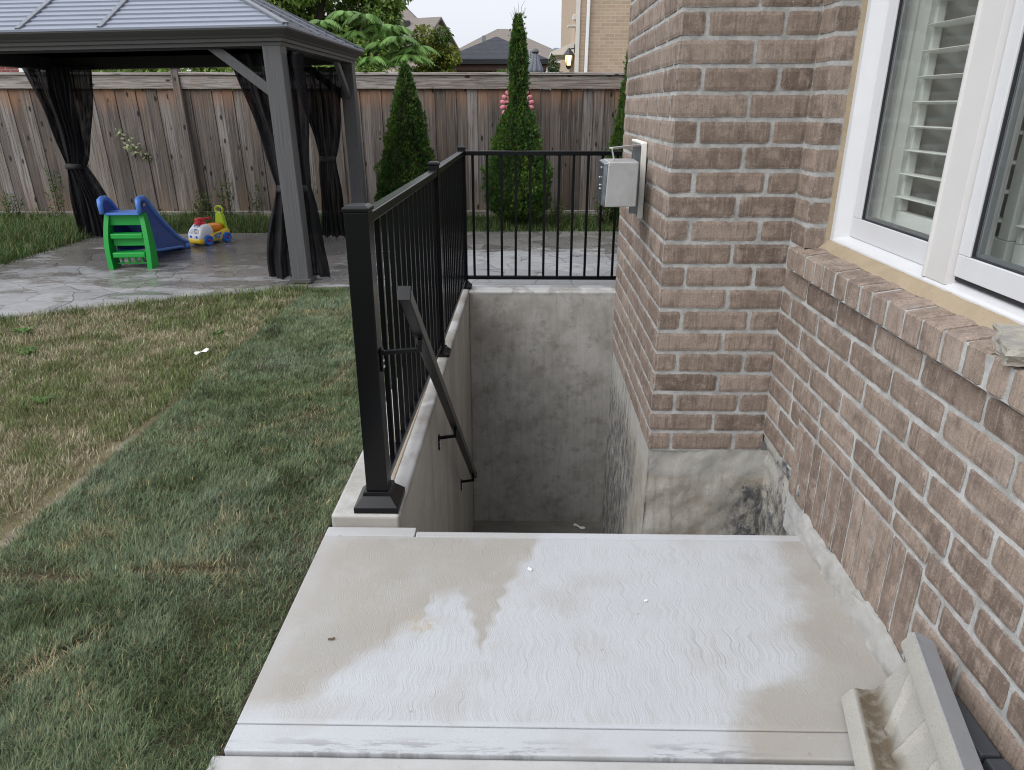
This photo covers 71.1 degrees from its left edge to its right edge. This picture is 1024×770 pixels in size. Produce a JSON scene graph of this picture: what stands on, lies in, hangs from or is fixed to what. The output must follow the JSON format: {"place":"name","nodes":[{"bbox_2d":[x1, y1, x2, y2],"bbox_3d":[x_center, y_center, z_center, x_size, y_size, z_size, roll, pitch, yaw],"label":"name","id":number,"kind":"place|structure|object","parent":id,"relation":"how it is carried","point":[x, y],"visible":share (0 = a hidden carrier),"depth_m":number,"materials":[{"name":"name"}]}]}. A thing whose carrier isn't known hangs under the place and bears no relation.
{"place":"outdoors","nodes":[
{"label":"outdoors","id":0,"kind":"place"},
{"bbox_2d":[0,67,128,89],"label":"red brick house","id":1,"kind":"structure","parent":0,"point":[6,69],"depth_m":24.11,"materials":[{"name":"brown"}]},
{"bbox_2d":[0,281,401,769],"bbox_3d":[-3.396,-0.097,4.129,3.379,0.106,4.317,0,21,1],"label":"dry grass","id":2,"kind":"structure","parent":0,"point":[265,300],"depth_m":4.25,"materials":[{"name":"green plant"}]},
{"bbox_2d":[11,325,36,334],"bbox_3d":[-3.325,-0.376,4.878,0.171,0.047,0.133,-10,23,-24],"label":"lawn weed","id":3,"kind":"object","parent":2,"relation":"on","point":[20,329],"visible":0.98,"depth_m":4.88,"materials":[{"name":"green plant"}]},
{"bbox_2d":[18,345,37,355],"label":"lawn weed","id":4,"kind":"object","parent":2,"relation":"on","point":[31,350],"visible":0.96,"depth_m":4.48,"materials":[{"name":"green plant"}]},
{"bbox_2d":[29,393,53,402],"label":"lawn weed","id":5,"kind":"object","parent":2,"relation":"on","point":[40,400],"visible":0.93,"depth_m":3.75,"materials":[{"name":"green plant"}]},
{"bbox_2d":[194,348,208,354],"bbox_3d":[-1.909,-0.206,4.411,0.025,0.015,0.100,11,24,27],"label":"paper scrap","id":6,"kind":"object","parent":2,"relation":"on","point":[204,350],"visible":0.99,"depth_m":4.42,"materials":[{"name":"white paper"}]},
{"bbox_2d":[210,329,224,334],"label":"lawn weed","id":7,"kind":"object","parent":2,"relation":"on","point":[219,331],"visible":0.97,"depth_m":4.86,"materials":[{"name":"green plant"}]},
{"bbox_2d":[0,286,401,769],"bbox_3d":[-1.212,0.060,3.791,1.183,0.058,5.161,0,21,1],"label":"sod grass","id":8,"kind":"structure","parent":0,"point":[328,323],"depth_m":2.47,"materials":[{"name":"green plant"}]},
{"bbox_2d":[0,231,618,320],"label":"patio","id":9,"kind":"structure","parent":0,"point":[80,274],"depth_m":6.73,"materials":[{"name":"concrete"}]},
{"bbox_2d":[97,195,189,269],"bbox_3d":[-3.631,-1.608,7.161,0.405,0.667,1.200,-2,21,-5],"label":"toy slide","id":10,"kind":"object","parent":9,"relation":"on","point":[130,234],"visible":1,"depth_m":6.72,"materials":[{"name":"green plastic"}]},
{"bbox_2d":[0,0,366,282],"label":"gazebo","id":11,"kind":"object","parent":9,"relation":"on","point":[111,34],"visible":0.84,"depth_m":5.67,"materials":[{"name":"grey metal"}]},
{"bbox_2d":[22,67,106,237],"bbox_3d":[-4.934,-2.573,8.046,0.760,1.823,0.156,0,21,1],"label":"mosquito curtain","id":12,"kind":"object","parent":11,"relation":"hanging from","point":[64,95],"visible":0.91,"depth_m":7.92,"materials":[{"name":"black fabric"}]},
{"bbox_2d":[230,53,330,278],"bbox_3d":[-1.953,-1.795,6.048,0.669,1.823,0.146,0,21,1],"label":"mosquito curtain","id":13,"kind":"object","parent":11,"relation":"hanging from","point":[278,258],"visible":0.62,"depth_m":6.00,"materials":[{"name":"black fabric"}]},
{"bbox_2d":[304,67,344,237],"bbox_3d":[-2.098,-2.575,8.052,0.560,1.823,0.150,0,21,1],"label":"mosquito curtain","id":14,"kind":"object","parent":11,"relation":"hanging from","point":[323,86],"visible":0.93,"depth_m":7.96,"materials":[{"name":"black fabric"}]},
{"bbox_2d":[188,205,231,245],"bbox_3d":[-3.368,-1.772,7.946,0.259,0.396,0.431,11,24,26],"label":"ride on truck","id":15,"kind":"object","parent":9,"relation":"on","point":[201,231],"visible":1,"depth_m":7.88,"materials":[{"name":"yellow plastic"}]},
{"bbox_2d":[0,206,618,265],"bbox_3d":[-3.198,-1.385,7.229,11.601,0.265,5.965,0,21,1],"label":"rank grass","id":16,"kind":"structure","parent":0,"point":[59,230],"depth_m":8.95,"materials":[{"name":"green plant"}]},
{"bbox_2d":[0,189,24,217],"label":"weed","id":17,"kind":"object","parent":16,"relation":"on","point":[7,205],"visible":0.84,"depth_m":9.65,"materials":[{"name":"green plant"}]},
{"bbox_2d":[43,166,65,215],"bbox_3d":[-6.170,-2.573,9.658,0.363,0.730,0.198,8,23,19],"label":"weed","id":18,"kind":"object","parent":16,"relation":"on","point":[56,187],"visible":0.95,"depth_m":9.67,"materials":[{"name":"green plant"}]},
{"bbox_2d":[192,190,212,216],"bbox_3d":[-4.136,-2.388,9.575,0.291,0.467,0.202,0,21,1],"label":"weed","id":19,"kind":"object","parent":16,"relation":"on","point":[204,203],"visible":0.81,"depth_m":9.57,"materials":[{"name":"green plant"}]},
{"bbox_2d":[213,170,234,217],"bbox_3d":[-3.878,-2.544,9.636,0.256,0.692,0.217,-8,23,-19],"label":"weed","id":20,"kind":"object","parent":16,"relation":"on","point":[223,202],"visible":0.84,"depth_m":9.64,"materials":[{"name":"green plant"}]},
{"bbox_2d":[247,179,264,216],"bbox_3d":[-3.459,-2.504,9.697,0.330,0.574,0.183,10,23,23],"label":"weed","id":21,"kind":"object","parent":16,"relation":"on","point":[255,203],"visible":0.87,"depth_m":9.70,"materials":[{"name":"green plant"}]},
{"bbox_2d":[373,60,437,221],"bbox_3d":[-1.316,-2.993,8.974,0.994,1.988,0.959,14,25,31],"label":"cedar tree","id":22,"kind":"object","parent":16,"relation":"on","point":[407,155],"visible":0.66,"depth_m":8.77,"materials":[{"name":"green plant"}]},
{"bbox_2d":[479,1,554,225],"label":"cedar tree","id":23,"kind":"object","parent":16,"relation":"on","point":[517,127],"visible":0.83,"depth_m":8.65,"materials":[{"name":"green plant"}]},
{"bbox_2d":[545,198,567,227],"bbox_3d":[0.566,-2.169,9.058,0.339,0.413,0.221,0,21,1],"label":"weed","id":24,"kind":"object","parent":16,"relation":"on","point":[554,217],"visible":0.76,"depth_m":9.04,"materials":[{"name":"green plant"}]},
{"bbox_2d":[592,191,612,227],"bbox_3d":[1.145,-2.179,8.990,0.264,0.480,0.225,8,23,21],"label":"weed","id":25,"kind":"object","parent":16,"relation":"on","point":[605,218],"visible":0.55,"depth_m":9.00,"materials":[{"name":"green plant"}]},
{"bbox_2d":[602,41,628,222],"bbox_3d":[1.446,-3.175,8.817,0.743,2.441,0.806,0,21,1],"label":"cedar tree","id":26,"kind":"object","parent":16,"relation":"on","point":[618,125],"visible":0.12,"depth_m":8.73,"materials":[{"name":"green plant"}]},
{"bbox_2d":[326,4,459,71],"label":"gabled house","id":27,"kind":"structure","parent":0,"point":[411,19],"depth_m":38.27,"materials":[{"name":"beige brick"}]},
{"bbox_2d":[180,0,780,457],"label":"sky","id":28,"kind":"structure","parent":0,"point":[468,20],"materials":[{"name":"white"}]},
{"bbox_2d":[448,37,548,71],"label":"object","id":29,"kind":"structure","parent":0,"point":[491,55],"depth_m":16.48,"materials":[{"name":"black"}]},
{"bbox_2d":[459,29,559,71],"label":"hip roofed house","id":30,"kind":"structure","parent":0,"point":[545,51],"depth_m":41.83,"materials":[{"name":"beige brick"}]},
{"bbox_2d":[206,756,855,769],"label":"walkway","id":31,"kind":"structure","parent":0,"point":[265,763],"depth_m":1.68,"materials":[{"name":"concrete"}]},
{"bbox_2d":[841,632,983,769],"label":"splash block","id":32,"kind":"object","parent":31,"relation":"on","point":[907,715],"depth_m":1.61,"materials":[{"name":"concrete"}]},
{"bbox_2d":[952,689,999,764],"bbox_3d":[0.988,0.805,1.633,0.060,0.174,0.245,0,21,1],"label":"edging block","id":33,"kind":"object","parent":31,"relation":"on","point":[985,748],"depth_m":1.53,"materials":[{"name":"grey plastic"}]},
{"bbox_2d":[982,759,1012,769],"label":"edging block","id":34,"kind":"object","parent":31,"relation":"on","point":[995,764],"depth_m":1.46,"materials":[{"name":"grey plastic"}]},
{"bbox_2d":[472,520,600,533],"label":"stairwell floor","id":35,"kind":"structure","parent":0,"point":[528,526],"depth_m":6.41,"materials":[{"name":"concrete"}]},
{"bbox_2d":[332,285,766,531],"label":"retaining wall","id":36,"kind":"structure","parent":35,"relation":"on","point":[525,370],"depth_m":5.94,"materials":[{"name":"concrete"}]},
{"bbox_2d":[380,286,476,490],"bbox_3d":[-0.357,0.215,3.683,0.157,2.068,2.544,0,21,1],"label":"stair handrail","id":37,"kind":"object","parent":36,"relation":"attached to","point":[407,301],"visible":1,"depth_m":2.66,"materials":[{"name":"metal"}]},
{"bbox_2d":[341,146,622,513],"bbox_3d":[0.255,-0.685,4.052,1.598,1.106,3.549,0,21,1],"label":"guard railing","id":38,"kind":"object","parent":36,"relation":"on","point":[426,212],"visible":0.91,"depth_m":3.12,"materials":[{"name":"black metal"}]},
{"bbox_2d":[224,527,887,765],"bbox_3d":[0.181,0.782,2.180,1.721,0.180,0.975,0,21,1],"label":"landing","id":39,"kind":"object","parent":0,"point":[733,649],"visible":0.8,"depth_m":2.00,"materials":[{"name":"concrete"}]},
{"bbox_2d":[548,0,630,71],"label":"tan brick house","id":40,"kind":"structure","parent":0,"point":[596,32],"depth_m":19.88,"materials":[{"name":"brown brick"}]},
{"bbox_2d":[563,44,574,69],"bbox_3d":[1.604,-9.209,20.128,0.333,0.640,0.314,-8,23,-20],"label":"porch lamp","id":41,"kind":"object","parent":40,"relation":"attached to","point":[568,53],"visible":1,"depth_m":20.05,"materials":[{"name":"metal"}]},
{"label":"ground","id":42,"kind":"structure","parent":0,"visible":0},
{"bbox_2d":[92,67,225,89],"bbox_3d":[-6.045,-4.428,11.759,3.614,2.781,1.844,0,21,1],"label":"leafy tree","id":43,"kind":"object","parent":42,"relation":"on","point":[156,70],"visible":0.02,"depth_m":11.14,"materials":[{"name":"green plant"}]},
{"bbox_2d":[202,65,359,71],"bbox_3d":[-3.709,-4.112,11.259,2.843,2.556,1.597,0,21,1],"label":"leafy tree","id":44,"kind":"object","parent":42,"relation":"on","point":[227,69],"depth_m":10.73,"materials":[{"name":"green plant"}]},
{"bbox_2d":[190,0,411,71],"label":"leafy tree","id":45,"kind":"object","parent":42,"relation":"on","point":[387,11],"visible":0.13,"depth_m":13.59,"materials":[{"name":"green plant"}]},
{"bbox_2d":[0,66,625,217],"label":"wooden fence","id":46,"kind":"object","parent":42,"relation":"on","point":[201,133],"visible":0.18,"depth_m":9.59,"materials":[{"name":"brown wood"}]},
{"bbox_2d":[115,128,150,162],"bbox_3d":[-5.050,-3.181,9.569,0.421,0.466,0.183,0,21,1],"label":"variegated branch","id":47,"kind":"object","parent":46,"relation":"attached to","point":[133,147],"visible":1,"depth_m":9.54,"materials":[{"name":"green plant"}]},
{"bbox_2d":[500,91,533,113],"bbox_3d":[0.067,-3.671,9.388,0.447,0.434,0.040,0,21,1],"label":"flower ornament","id":48,"kind":"object","parent":46,"relation":"attached to","point":[507,101],"visible":0.25,"depth_m":9.36,"materials":[{"name":"pink paint"}]},
{"bbox_2d":[309,10,440,71],"bbox_3d":[-2.320,-4.668,12.104,2.296,2.987,0.869,0,21,1],"label":"sumac tree","id":49,"kind":"object","parent":42,"relation":"on","point":[393,34],"visible":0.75,"depth_m":11.60,"materials":[{"name":"green plant"}]},
{"bbox_2d":[358,63,410,71],"bbox_3d":[-2.229,-4.165,11.907,2.148,2.183,0.955,0,21,1],"label":"leafy tree","id":50,"kind":"object","parent":42,"relation":"on","point":[369,68],"visible":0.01,"depth_m":11.56,"materials":[{"name":"green plant"}]},
{"bbox_2d":[401,24,462,89],"bbox_3d":[-1.664,-5.745,14.771,1.275,3.050,1.286,-10,23,-24],"label":"leafy tree","id":51,"kind":"object","parent":42,"relation":"on","point":[447,60],"visible":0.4,"depth_m":14.20,"materials":[{"name":"green plant"}]},
{"bbox_2d":[528,48,542,71],"bbox_3d":[0.326,-5.220,14.114,0.597,2.551,0.338,9,23,22],"label":"patio umbrella","id":52,"kind":"object","parent":42,"relation":"on","point":[535,64],"visible":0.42,"depth_m":13.63,"materials":[{"name":"grey fabric"}]},
{"bbox_2d":[547,53,562,71],"bbox_3d":[0.909,-5.748,15.455,0.545,2.560,0.563,0,21,1],"label":"leafy tree","id":53,"kind":"object","parent":42,"relation":"on","point":[551,68],"visible":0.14,"depth_m":15.03,"materials":[{"name":"green plant"}]},
{"bbox_2d":[601,0,1023,769],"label":"brick house","id":54,"kind":"structure","parent":42,"relation":"on","point":[819,286],"depth_m":2.40,"materials":[{"name":"brown brick"}]},
{"bbox_2d":[596,139,646,218],"bbox_3d":[0.484,-0.927,3.238,0.216,0.328,0.530,0,21,1],"label":"vent box","id":55,"kind":"object","parent":54,"relation":"attached to","point":[621,183],"visible":1,"depth_m":3.02,"materials":[{"name":"metal"}]},
{"bbox_2d":[830,0,1023,324],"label":"window","id":56,"kind":"structure","parent":54,"relation":"in","point":[955,258],"depth_m":1.83,"materials":[{"name":"white plastic"}]},
{"bbox_2d":[991,323,1023,366],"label":"stone chip","id":57,"kind":"object","parent":54,"relation":"on","point":[1008,342],"visible":1,"depth_m":1.47,"materials":[{"name":"beige stone"}]}
]}

